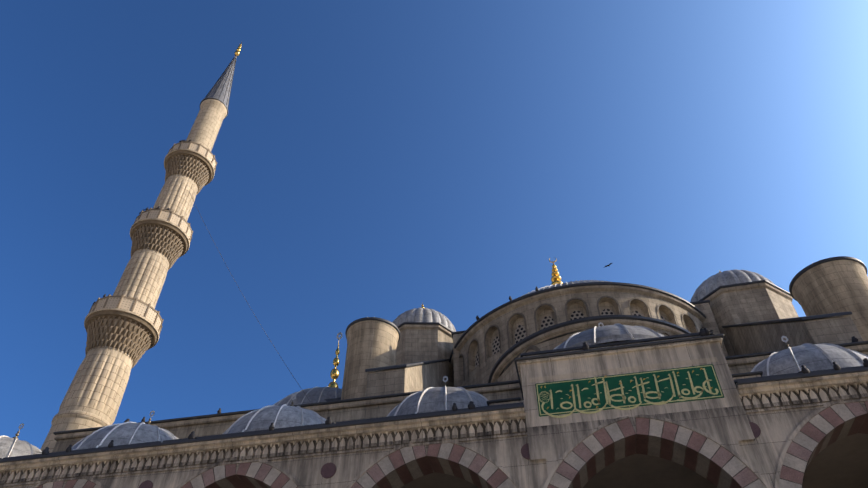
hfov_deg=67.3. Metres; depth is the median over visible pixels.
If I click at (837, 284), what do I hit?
weight turret
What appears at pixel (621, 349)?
roof edge
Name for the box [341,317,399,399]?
weight turret
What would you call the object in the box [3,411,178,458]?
portico dome
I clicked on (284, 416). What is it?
portico dome
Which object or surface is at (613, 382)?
green calligraphy panel
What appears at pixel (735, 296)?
domed turret
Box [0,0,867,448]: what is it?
sky
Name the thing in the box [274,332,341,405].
corner dome
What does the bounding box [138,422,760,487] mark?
spandrel roundels
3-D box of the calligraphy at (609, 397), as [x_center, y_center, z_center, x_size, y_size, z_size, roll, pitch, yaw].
[5.778,4.454,19.670,5.197,1.278,0.001,-8,-45,9]
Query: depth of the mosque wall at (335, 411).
28.72 m
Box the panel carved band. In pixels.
[529,357,717,381]
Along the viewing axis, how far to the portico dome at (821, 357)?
20.35 m
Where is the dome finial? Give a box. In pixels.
[549,259,562,284]
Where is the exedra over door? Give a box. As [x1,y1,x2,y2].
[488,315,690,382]
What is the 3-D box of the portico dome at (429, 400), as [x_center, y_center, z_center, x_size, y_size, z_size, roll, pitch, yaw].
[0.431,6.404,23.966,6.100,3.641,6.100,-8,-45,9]
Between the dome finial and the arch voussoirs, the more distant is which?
the dome finial
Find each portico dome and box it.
[0,423,41,458]
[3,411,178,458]
[162,394,334,441]
[336,376,522,423]
[734,336,867,385]
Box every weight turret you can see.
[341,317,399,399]
[789,256,867,340]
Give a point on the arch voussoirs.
(584, 459)
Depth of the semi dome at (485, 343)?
39.79 m
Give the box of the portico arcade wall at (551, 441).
[0,342,866,487]
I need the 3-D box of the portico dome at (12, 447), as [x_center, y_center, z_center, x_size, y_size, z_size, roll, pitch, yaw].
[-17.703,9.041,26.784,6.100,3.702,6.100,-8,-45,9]
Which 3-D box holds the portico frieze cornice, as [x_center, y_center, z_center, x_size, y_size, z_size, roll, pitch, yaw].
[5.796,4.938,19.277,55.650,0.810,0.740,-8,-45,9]
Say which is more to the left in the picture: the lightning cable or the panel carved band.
the lightning cable
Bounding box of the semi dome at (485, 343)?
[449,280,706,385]
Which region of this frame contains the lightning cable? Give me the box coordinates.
[189,192,309,400]
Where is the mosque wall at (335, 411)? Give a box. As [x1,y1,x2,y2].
[53,341,867,451]
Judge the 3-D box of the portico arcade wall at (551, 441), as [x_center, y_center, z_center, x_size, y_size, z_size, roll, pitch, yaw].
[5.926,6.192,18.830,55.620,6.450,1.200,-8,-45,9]
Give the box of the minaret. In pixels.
[40,42,241,452]
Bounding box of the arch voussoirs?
[31,395,867,487]
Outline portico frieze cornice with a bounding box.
[0,367,867,486]
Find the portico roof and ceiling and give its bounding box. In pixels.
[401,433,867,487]
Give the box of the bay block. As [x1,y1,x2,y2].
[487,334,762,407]
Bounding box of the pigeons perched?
[40,140,867,454]
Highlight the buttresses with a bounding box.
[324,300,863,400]
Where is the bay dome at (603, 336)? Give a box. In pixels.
[520,322,712,356]
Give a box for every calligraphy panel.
[535,364,723,416]
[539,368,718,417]

